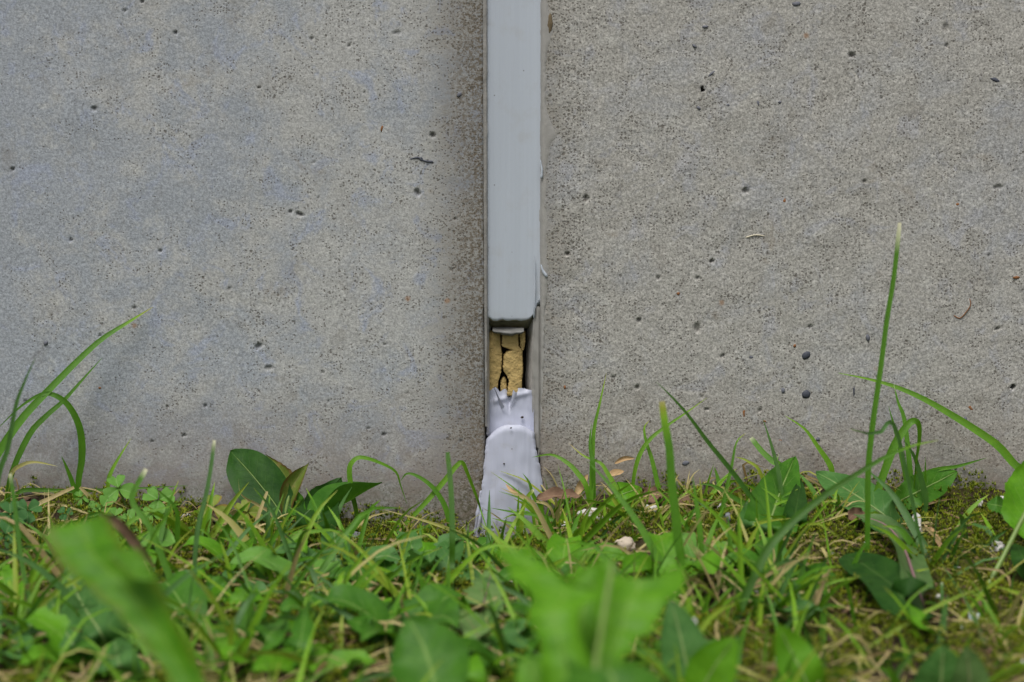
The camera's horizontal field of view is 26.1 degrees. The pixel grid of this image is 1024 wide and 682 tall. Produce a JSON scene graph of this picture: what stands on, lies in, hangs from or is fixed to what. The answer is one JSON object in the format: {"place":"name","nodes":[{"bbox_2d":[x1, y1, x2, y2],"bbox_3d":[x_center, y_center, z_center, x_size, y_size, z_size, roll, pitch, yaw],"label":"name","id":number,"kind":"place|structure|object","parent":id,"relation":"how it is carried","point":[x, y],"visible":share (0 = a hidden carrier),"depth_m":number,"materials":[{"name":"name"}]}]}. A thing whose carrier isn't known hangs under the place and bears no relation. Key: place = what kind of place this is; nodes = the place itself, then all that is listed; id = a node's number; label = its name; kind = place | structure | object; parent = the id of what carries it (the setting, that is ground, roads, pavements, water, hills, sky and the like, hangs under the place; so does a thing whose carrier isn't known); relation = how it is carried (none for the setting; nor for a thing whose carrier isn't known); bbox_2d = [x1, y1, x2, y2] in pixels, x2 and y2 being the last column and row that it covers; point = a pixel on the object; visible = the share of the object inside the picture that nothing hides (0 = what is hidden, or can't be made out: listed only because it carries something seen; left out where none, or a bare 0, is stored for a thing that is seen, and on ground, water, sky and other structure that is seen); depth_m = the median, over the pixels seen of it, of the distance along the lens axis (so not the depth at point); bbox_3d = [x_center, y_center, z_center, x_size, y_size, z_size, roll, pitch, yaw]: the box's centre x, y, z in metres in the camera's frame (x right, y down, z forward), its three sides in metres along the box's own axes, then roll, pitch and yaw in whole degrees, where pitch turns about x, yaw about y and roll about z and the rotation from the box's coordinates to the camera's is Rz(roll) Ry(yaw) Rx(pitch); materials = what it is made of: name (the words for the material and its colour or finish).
{"place":"outdoors","nodes":[
{"label":"outdoors","id":0,"kind":"place"},
{"bbox_2d":[0,466,1023,681],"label":"ground","id":1,"kind":"structure","parent":0,"point":[810,629],"depth_m":0.80,"materials":[{"name":"green plant"}]},
{"bbox_2d":[0,501,26,523],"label":"clover leaf","id":2,"kind":"object","parent":1,"relation":"on","point":[6,506],"visible":0.62,"depth_m":0.86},
{"bbox_2d":[0,359,34,480],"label":"grass shoot","id":3,"kind":"object","parent":1,"relation":"on","point":[8,443],"depth_m":0.80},
{"bbox_2d":[9,473,31,611],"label":"grass shoot","id":4,"kind":"object","parent":1,"relation":"on","point":[20,550],"depth_m":0.77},
{"bbox_2d":[0,602,42,664],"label":"weed","id":5,"kind":"object","parent":1,"relation":"on","point":[28,634],"visible":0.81,"depth_m":0.72,"materials":[{"name":"green plant"}]},
{"bbox_2d":[0,564,44,603],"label":"weed","id":6,"kind":"object","parent":1,"relation":"on","point":[6,572],"visible":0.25,"depth_m":0.79,"materials":[{"name":"green plant"}]},
{"bbox_2d":[0,531,56,615],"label":"grass tuft","id":7,"kind":"object","parent":1,"relation":"on","point":[14,592],"visible":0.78,"depth_m":0.76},
{"bbox_2d":[17,499,41,535],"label":"clover leaf","id":8,"kind":"object","parent":1,"relation":"on","point":[34,506],"visible":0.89,"depth_m":0.87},
{"bbox_2d":[0,561,85,636],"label":"grass tuft","id":9,"kind":"object","parent":1,"relation":"on","point":[22,612],"visible":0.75,"depth_m":0.73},
{"bbox_2d":[0,640,97,680],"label":"weed","id":10,"kind":"object","parent":1,"relation":"on","point":[84,644],"visible":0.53,"depth_m":0.71,"materials":[{"name":"green plant"}]},
{"bbox_2d":[0,497,133,581],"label":"grass tuft","id":11,"kind":"object","parent":1,"relation":"on","point":[55,570],"visible":0.28,"depth_m":0.80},
{"bbox_2d":[0,308,150,509],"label":"grass tuft","id":12,"kind":"object","parent":1,"relation":"on","point":[35,403],"visible":0.97,"depth_m":0.90,"materials":[{"name":"plant"}]},
{"bbox_2d":[17,606,148,679],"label":"weed","id":13,"kind":"object","parent":1,"relation":"on","point":[46,619],"visible":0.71,"depth_m":0.71,"materials":[{"name":"green plant"}]},
{"bbox_2d":[0,504,178,561],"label":"grass tuft","id":14,"kind":"object","parent":1,"relation":"on","point":[128,523],"visible":0.23,"depth_m":0.82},
{"bbox_2d":[46,568,141,681],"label":"weed","id":15,"kind":"object","parent":1,"relation":"on","point":[100,632],"visible":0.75,"depth_m":0.72,"materials":[{"name":"green plant"}]},
{"bbox_2d":[15,485,187,500],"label":"grass shoot","id":16,"kind":"object","parent":1,"relation":"on","point":[24,490],"depth_m":0.91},
{"bbox_2d":[41,528,175,560],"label":"weed","id":17,"kind":"object","parent":1,"relation":"on","point":[168,539],"visible":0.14,"depth_m":0.83,"materials":[{"name":"green plant"}]},
{"bbox_2d":[0,494,222,606],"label":"grass tuft","id":18,"kind":"object","parent":1,"relation":"on","point":[73,600],"visible":0.33,"depth_m":0.74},
{"bbox_2d":[103,474,133,511],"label":"clover leaf","id":19,"kind":"object","parent":1,"relation":"on","point":[124,490],"visible":0.93,"depth_m":0.89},
{"bbox_2d":[45,515,204,681],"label":"weed","id":20,"kind":"object","parent":1,"relation":"on","point":[99,560],"visible":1,"depth_m":0.57,"materials":[{"name":"green plant"}]},
{"bbox_2d":[99,513,154,565],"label":"dead leaf","id":21,"kind":"object","parent":1,"relation":"on","point":[124,529],"visible":0.87,"depth_m":0.72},
{"bbox_2d":[100,483,193,576],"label":"grass tuft","id":22,"kind":"object","parent":1,"relation":"on","point":[160,537],"visible":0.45,"depth_m":0.81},
{"bbox_2d":[129,468,172,579],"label":"grass shoot","id":23,"kind":"object","parent":1,"relation":"on","point":[156,541],"depth_m":0.78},
{"bbox_2d":[142,486,174,512],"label":"clover leaf","id":24,"kind":"object","parent":1,"relation":"on","point":[152,492],"visible":0.73,"depth_m":0.89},
{"bbox_2d":[146,482,251,548],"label":"grass tuft","id":25,"kind":"object","parent":1,"relation":"on","point":[184,529],"visible":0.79,"depth_m":0.85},
{"bbox_2d":[192,440,215,578],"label":"grass shoot","id":26,"kind":"object","parent":1,"relation":"on","point":[199,518],"depth_m":0.80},
{"bbox_2d":[160,570,260,644],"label":"weed","id":27,"kind":"object","parent":1,"relation":"on","point":[180,594],"visible":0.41,"depth_m":0.76,"materials":[{"name":"green plant"}]},
{"bbox_2d":[183,536,253,571],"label":"weed","id":28,"kind":"object","parent":1,"relation":"on","point":[213,546],"visible":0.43,"depth_m":0.83,"materials":[{"name":"green plant"}]},
{"bbox_2d":[186,536,264,642],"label":"grass tuft","id":29,"kind":"object","parent":1,"relation":"on","point":[196,636],"visible":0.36,"depth_m":0.74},
{"bbox_2d":[165,564,289,669],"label":"grass tuft","id":30,"kind":"object","parent":1,"relation":"on","point":[206,631],"visible":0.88,"depth_m":0.70,"materials":[{"name":"plant"}]},
{"bbox_2d":[0,0,490,534],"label":"concrete panel","id":31,"kind":"object","parent":1,"relation":"on","point":[272,214],"visible":0.83,"depth_m":0.91,"materials":[{"name":"concrete"}]},
{"bbox_2d":[473,387,542,538],"bbox_3d":[-0.002,0.053,0.922,0.030,0.070,0.014,0,9,0],"label":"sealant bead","id":32,"kind":"object","parent":31,"relation":"attached to","point":[510,447],"visible":0.78,"depth_m":0.92,"materials":[{"name":"plastic"}]},
{"bbox_2d":[489,328,526,396],"bbox_3d":[0.000,0.006,0.930,0.026,0.058,0.022,0,9,0],"label":"filler foam","id":33,"kind":"object","parent":31,"relation":"attached to","point":[507,362],"visible":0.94,"depth_m":0.92,"materials":[{"name":"plastic"}]},
{"bbox_2d":[234,499,262,525],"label":"clover leaf","id":34,"kind":"object","parent":1,"relation":"on","point":[253,511],"visible":0.67,"depth_m":0.88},
{"bbox_2d":[206,495,306,548],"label":"grass tuft","id":35,"kind":"object","parent":1,"relation":"on","point":[237,529],"visible":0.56,"depth_m":0.84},
{"bbox_2d":[205,574,313,666],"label":"weed","id":36,"kind":"object","parent":1,"relation":"on","point":[300,629],"visible":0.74,"depth_m":0.70,"materials":[{"name":"green plant"}]},
{"bbox_2d":[226,448,308,528],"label":"weed","id":37,"kind":"object","parent":1,"relation":"on","point":[260,473],"visible":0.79,"depth_m":0.90,"materials":[{"name":"green plant"}]},
{"bbox_2d":[139,517,435,615],"bbox_3d":[-0.077,0.080,0.771,0.098,0.039,0.048,3,10,20],"label":"grass tuft","id":38,"kind":"object","parent":1,"relation":"on","point":[288,587],"visible":0.74,"depth_m":0.77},
{"bbox_2d":[230,546,350,591],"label":"weed","id":39,"kind":"object","parent":1,"relation":"on","point":[277,562],"visible":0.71,"depth_m":0.80,"materials":[{"name":"green plant"}]},
{"bbox_2d":[280,595,346,620],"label":"weed","id":40,"kind":"object","parent":1,"relation":"on","point":[288,603],"visible":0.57,"depth_m":0.75,"materials":[{"name":"green plant"}]},
{"bbox_2d":[231,491,396,582],"bbox_3d":[-0.078,0.074,0.824,0.051,0.034,0.062,5,10,29],"label":"grass tuft","id":41,"kind":"object","parent":1,"relation":"on","point":[321,569],"visible":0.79,"depth_m":0.82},
{"bbox_2d":[250,636,377,674],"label":"weed","id":42,"kind":"object","parent":1,"relation":"on","point":[259,663],"visible":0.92,"depth_m":0.70,"materials":[{"name":"green plant"}]},
{"bbox_2d":[260,554,387,636],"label":"grass tuft","id":43,"kind":"object","parent":1,"relation":"on","point":[362,578],"visible":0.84,"depth_m":0.74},
{"bbox_2d":[295,477,381,539],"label":"weed","id":44,"kind":"object","parent":1,"relation":"on","point":[320,494],"visible":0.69,"depth_m":0.89,"materials":[{"name":"green plant"}]},
{"bbox_2d":[276,530,401,566],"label":"weed","id":45,"kind":"object","parent":1,"relation":"on","point":[370,552],"visible":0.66,"depth_m":0.83,"materials":[{"name":"green plant"}]},
{"bbox_2d":[304,487,376,548],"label":"grass tuft","id":46,"kind":"object","parent":1,"relation":"on","point":[327,526],"visible":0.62,"depth_m":0.85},
{"bbox_2d":[288,498,427,559],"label":"grass tuft","id":47,"kind":"object","parent":1,"relation":"on","point":[360,539],"visible":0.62,"depth_m":0.84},
{"bbox_2d":[347,455,406,530],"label":"grass shoot","id":48,"kind":"object","parent":1,"relation":"on","point":[349,476],"depth_m":0.90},
{"bbox_2d":[346,596,412,637],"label":"weed","id":49,"kind":"object","parent":1,"relation":"on","point":[354,623],"visible":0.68,"depth_m":0.72,"materials":[{"name":"green plant"}]},
{"bbox_2d":[326,555,442,585],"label":"weed","id":50,"kind":"object","parent":1,"relation":"on","point":[386,564],"visible":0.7,"depth_m":0.81,"materials":[{"name":"green plant"}]},
{"bbox_2d":[318,583,465,646],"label":"weed","id":51,"kind":"object","parent":1,"relation":"on","point":[444,607],"visible":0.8,"depth_m":0.74,"materials":[{"name":"green plant"}]},
{"bbox_2d":[311,530,527,598],"bbox_3d":[-0.032,0.081,0.789,0.076,0.030,0.038,0,9,0],"label":"grass tuft","id":52,"kind":"object","parent":1,"relation":"on","point":[384,580],"visible":0.73,"depth_m":0.78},
{"bbox_2d":[375,531,469,570],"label":"weed","id":53,"kind":"object","parent":1,"relation":"on","point":[416,545],"visible":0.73,"depth_m":0.84,"materials":[{"name":"green plant"}]},
{"bbox_2d":[401,472,448,531],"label":"grass shoot","id":54,"kind":"object","parent":1,"relation":"on","point":[438,495],"depth_m":0.90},
{"bbox_2d":[390,615,484,681],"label":"weed","id":55,"kind":"object","parent":1,"relation":"on","point":[423,646],"visible":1,"depth_m":0.64,"materials":[{"name":"green plant"}]},
{"bbox_2d":[394,540,481,582],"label":"weed","id":56,"kind":"object","parent":1,"relation":"on","point":[444,550],"visible":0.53,"depth_m":0.82,"materials":[{"name":"green plant"}]},
{"bbox_2d":[396,460,486,531],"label":"grass shoot","id":57,"kind":"object","parent":1,"relation":"on","point":[439,486],"depth_m":0.91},
{"bbox_2d":[444,452,454,622],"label":"grass shoot","id":58,"kind":"object","parent":1,"relation":"on","point":[451,519],"depth_m":0.82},
{"bbox_2d":[389,556,588,655],"bbox_3d":[-0.007,0.087,0.707,0.062,0.039,0.029,-2,9,-13],"label":"grass tuft","id":59,"kind":"object","parent":1,"relation":"on","point":[491,609],"visible":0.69,"depth_m":0.71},
{"bbox_2d":[457,562,530,647],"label":"weed","id":60,"kind":"object","parent":1,"relation":"on","point":[469,623],"visible":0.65,"depth_m":0.75,"materials":[{"name":"green plant"}]},
{"bbox_2d":[469,490,527,562],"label":"grass tuft","id":61,"kind":"object","parent":1,"relation":"on","point":[500,536],"visible":0.58,"depth_m":0.85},
{"bbox_2d":[460,624,539,678],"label":"weed","id":62,"kind":"object","parent":1,"relation":"on","point":[487,655],"visible":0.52,"depth_m":0.70,"materials":[{"name":"green plant"}]},
{"bbox_2d":[441,520,564,588],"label":"grass tuft","id":63,"kind":"object","parent":1,"relation":"on","point":[492,557],"visible":0.41,"depth_m":0.81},
{"bbox_2d":[0,467,1023,681],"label":"grass","id":64,"kind":"structure","parent":1,"relation":"on","point":[797,624],"depth_m":0.74,"materials":[{"name":"plant"}]},
{"bbox_2d":[0,485,1023,681],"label":"litter","id":65,"kind":"object","parent":1,"relation":"on","point":[237,670],"visible":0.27,"depth_m":0.77,"materials":[{"name":"plant"}]},
{"bbox_2d":[0,462,1023,681],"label":"dry straw","id":66,"kind":"object","parent":1,"relation":"on","point":[748,671],"visible":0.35,"depth_m":0.75,"materials":[{"name":"beige plant"}]},
{"bbox_2d":[493,474,569,545],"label":"grass tuft","id":67,"kind":"object","parent":1,"relation":"on","point":[520,525],"visible":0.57,"depth_m":0.89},
{"bbox_2d":[490,467,624,535],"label":"grass tuft","id":68,"kind":"object","parent":1,"relation":"on","point":[529,505],"visible":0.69,"depth_m":0.88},
{"bbox_2d":[536,486,582,500],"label":"dead leaf","id":69,"kind":"object","parent":1,"relation":"on","point":[554,492],"visible":0.96,"depth_m":0.90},
{"bbox_2d":[535,453,588,502],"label":"grass shoot","id":70,"kind":"object","parent":1,"relation":"on","point":[579,475],"depth_m":0.90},
{"bbox_2d":[521,533,623,571],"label":"weed","id":71,"kind":"object","parent":1,"relation":"on","point":[558,551],"visible":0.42,"depth_m":0.82,"materials":[{"name":"green plant"}]},
{"bbox_2d":[508,482,662,553],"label":"grass tuft","id":72,"kind":"object","parent":1,"relation":"on","point":[586,523],"visible":0.68,"depth_m":0.85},
{"bbox_2d":[491,548,687,681],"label":"weed","id":73,"kind":"object","parent":1,"relation":"on","point":[594,621],"visible":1,"depth_m":0.56,"materials":[{"name":"green plant"}]},
{"bbox_2d":[589,376,605,506],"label":"grass shoot","id":74,"kind":"object","parent":1,"relation":"on","point":[591,491],"depth_m":0.90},
{"bbox_2d":[607,482,641,506],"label":"weed","id":75,"kind":"object","parent":1,"relation":"on","point":[628,492],"visible":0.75,"depth_m":0.89,"materials":[{"name":"green plant"}]},
{"bbox_2d":[588,462,662,565],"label":"grass shoot","id":76,"kind":"object","parent":1,"relation":"on","point":[645,535],"depth_m":0.80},
{"bbox_2d":[567,557,699,578],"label":"weed","id":77,"kind":"object","parent":1,"relation":"on","point":[671,565],"visible":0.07,"depth_m":0.79,"materials":[{"name":"green plant"}]},
{"bbox_2d":[610,478,695,526],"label":"grass tuft","id":78,"kind":"object","parent":1,"relation":"on","point":[660,512],"visible":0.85,"depth_m":0.87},
{"bbox_2d":[631,399,704,484],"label":"grass shoot","id":79,"kind":"object","parent":1,"relation":"on","point":[644,446],"depth_m":0.91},
{"bbox_2d":[626,639,716,668],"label":"weed","id":80,"kind":"object","parent":1,"relation":"on","point":[642,651],"visible":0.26,"depth_m":0.71,"materials":[{"name":"green plant"}]},
{"bbox_2d":[659,401,684,598],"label":"grass shoot","id":81,"kind":"object","parent":1,"relation":"on","point":[675,512],"depth_m":0.78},
{"bbox_2d":[617,485,730,577],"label":"grass tuft","id":82,"kind":"object","parent":1,"relation":"on","point":[685,542],"visible":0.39,"depth_m":0.78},
{"bbox_2d":[622,532,726,587],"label":"weed","id":83,"kind":"object","parent":1,"relation":"on","point":[664,545],"visible":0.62,"depth_m":0.79,"materials":[{"name":"green plant"}]},
{"bbox_2d":[632,580,751,646],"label":"grass tuft","id":84,"kind":"object","parent":1,"relation":"on","point":[680,604],"visible":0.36,"depth_m":0.72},
{"bbox_2d":[693,479,704,557],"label":"grass shoot","id":85,"kind":"object","parent":1,"relation":"on","point":[699,531],"depth_m":0.81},
{"bbox_2d":[657,471,740,526],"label":"grass tuft","id":86,"kind":"object","parent":1,"relation":"on","point":[706,502],"visible":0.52,"depth_m":0.88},
{"bbox_2d":[581,513,836,629],"bbox_3d":[0.082,0.082,0.776,0.081,0.030,0.104,-4,10,-25],"label":"grass tuft","id":87,"kind":"object","parent":1,"relation":"on","point":[715,594],"visible":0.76,"depth_m":0.77,"materials":[{"name":"plant"}]},
{"bbox_2d":[659,384,759,503],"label":"grass shoot","id":88,"kind":"object","parent":1,"relation":"on","point":[740,482],"depth_m":0.85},
{"bbox_2d":[682,532,745,566],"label":"weed","id":89,"kind":"object","parent":1,"relation":"on","point":[688,551],"visible":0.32,"depth_m":0.82,"materials":[{"name":"green plant"}]},
{"bbox_2d":[661,600,824,681],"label":"weed","id":90,"kind":"object","parent":1,"relation":"on","point":[706,662],"visible":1,"depth_m":0.67,"materials":[{"name":"green plant"}]},
{"bbox_2d":[679,470,837,559],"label":"grass tuft","id":91,"kind":"object","parent":1,"relation":"on","point":[791,549],"visible":0.59,"depth_m":0.80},
{"bbox_2d":[703,506,838,609],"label":"grass tuft","id":92,"kind":"object","parent":1,"relation":"on","point":[801,580],"visible":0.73,"depth_m":0.78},
{"bbox_2d":[735,456,807,540],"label":"weed","id":93,"kind":"object","parent":1,"relation":"on","point":[792,483],"visible":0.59,"depth_m":0.86,"materials":[{"name":"green plant"}]},
{"bbox_2d":[763,420,782,494],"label":"grass shoot","id":94,"kind":"object","parent":1,"relation":"on","point":[779,478],"depth_m":0.88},
{"bbox_2d":[525,0,1023,524],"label":"concrete panel","id":95,"kind":"object","parent":1,"relation":"on","point":[735,194],"visible":0.81,"depth_m":0.90,"materials":[{"name":"concrete"}]},
{"bbox_2d":[486,0,540,335],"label":"sealant bead","id":96,"kind":"object","parent":95,"relation":"attached to","point":[514,73],"visible":1,"depth_m":0.90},
{"bbox_2d":[696,536,858,626],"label":"grass tuft","id":97,"kind":"object","parent":1,"relation":"on","point":[810,593],"visible":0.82,"depth_m":0.76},
{"bbox_2d":[724,537,844,586],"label":"weed","id":98,"kind":"object","parent":1,"relation":"on","point":[750,555],"visible":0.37,"depth_m":0.80,"materials":[{"name":"green plant"}]},
{"bbox_2d":[786,416,834,471],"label":"grass shoot","id":99,"kind":"object","parent":1,"relation":"on","point":[827,460],"depth_m":0.91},
{"bbox_2d":[732,440,937,624],"bbox_3d":[0.113,0.067,0.771,0.087,0.058,0.004,-5,10,-28],"label":"grass shoot","id":100,"kind":"object","parent":1,"relation":"on","point":[779,534],"depth_m":0.76,"materials":[{"name":"plant"}]},
{"bbox_2d":[808,482,863,524],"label":"grass tuft","id":101,"kind":"object","parent":1,"relation":"on","point":[833,510],"visible":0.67,"depth_m":0.87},
{"bbox_2d":[865,222,900,551],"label":"grass shoot","id":102,"kind":"object","parent":1,"relation":"on","point":[875,407],"depth_m":0.82,"materials":[{"name":"plant"}]},
{"bbox_2d":[816,469,956,635],"bbox_3d":[0.133,0.088,0.820,0.056,0.045,0.201,2,9,13],"label":"weed","id":103,"kind":"object","parent":1,"relation":"on","point":[902,580],"visible":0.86,"depth_m":0.80,"materials":[{"name":"green plant"}]},
{"bbox_2d":[849,420,924,556],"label":"grass shoot","id":104,"kind":"object","parent":1,"relation":"on","point":[895,429],"depth_m":0.82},
{"bbox_2d":[828,643,963,680],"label":"grass shoot","id":105,"kind":"object","parent":1,"relation":"on","point":[900,654],"depth_m":0.71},
{"bbox_2d":[874,386,928,521],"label":"grass tuft","id":106,"kind":"object","parent":1,"relation":"on","point":[894,446],"visible":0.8,"depth_m":0.88,"materials":[{"name":"plant"}]},
{"bbox_2d":[871,473,985,571],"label":"grass tuft","id":107,"kind":"object","parent":1,"relation":"on","point":[910,523],"visible":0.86,"depth_m":0.83,"materials":[{"name":"plant"}]},
{"bbox_2d":[840,373,1020,468],"bbox_3d":[0.174,0.042,0.905,0.082,0.055,0.002,2,9,12],"label":"grass shoot","id":108,"kind":"object","parent":1,"relation":"on","point":[1002,450],"depth_m":0.90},
{"bbox_2d":[913,645,989,681],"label":"weed","id":109,"kind":"object","parent":1,"relation":"on","point":[942,663],"visible":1,"depth_m":0.67,"materials":[{"name":"green plant"}]},
{"bbox_2d":[958,548,1023,637],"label":"grass tuft","id":110,"kind":"object","parent":1,"relation":"on","point":[989,599],"visible":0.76,"depth_m":0.74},
{"bbox_2d":[980,461,1023,592],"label":"weed","id":111,"kind":"object","parent":1,"relation":"on","point":[1012,511],"visible":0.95,"depth_m":0.84,"materials":[{"name":"green plant"}]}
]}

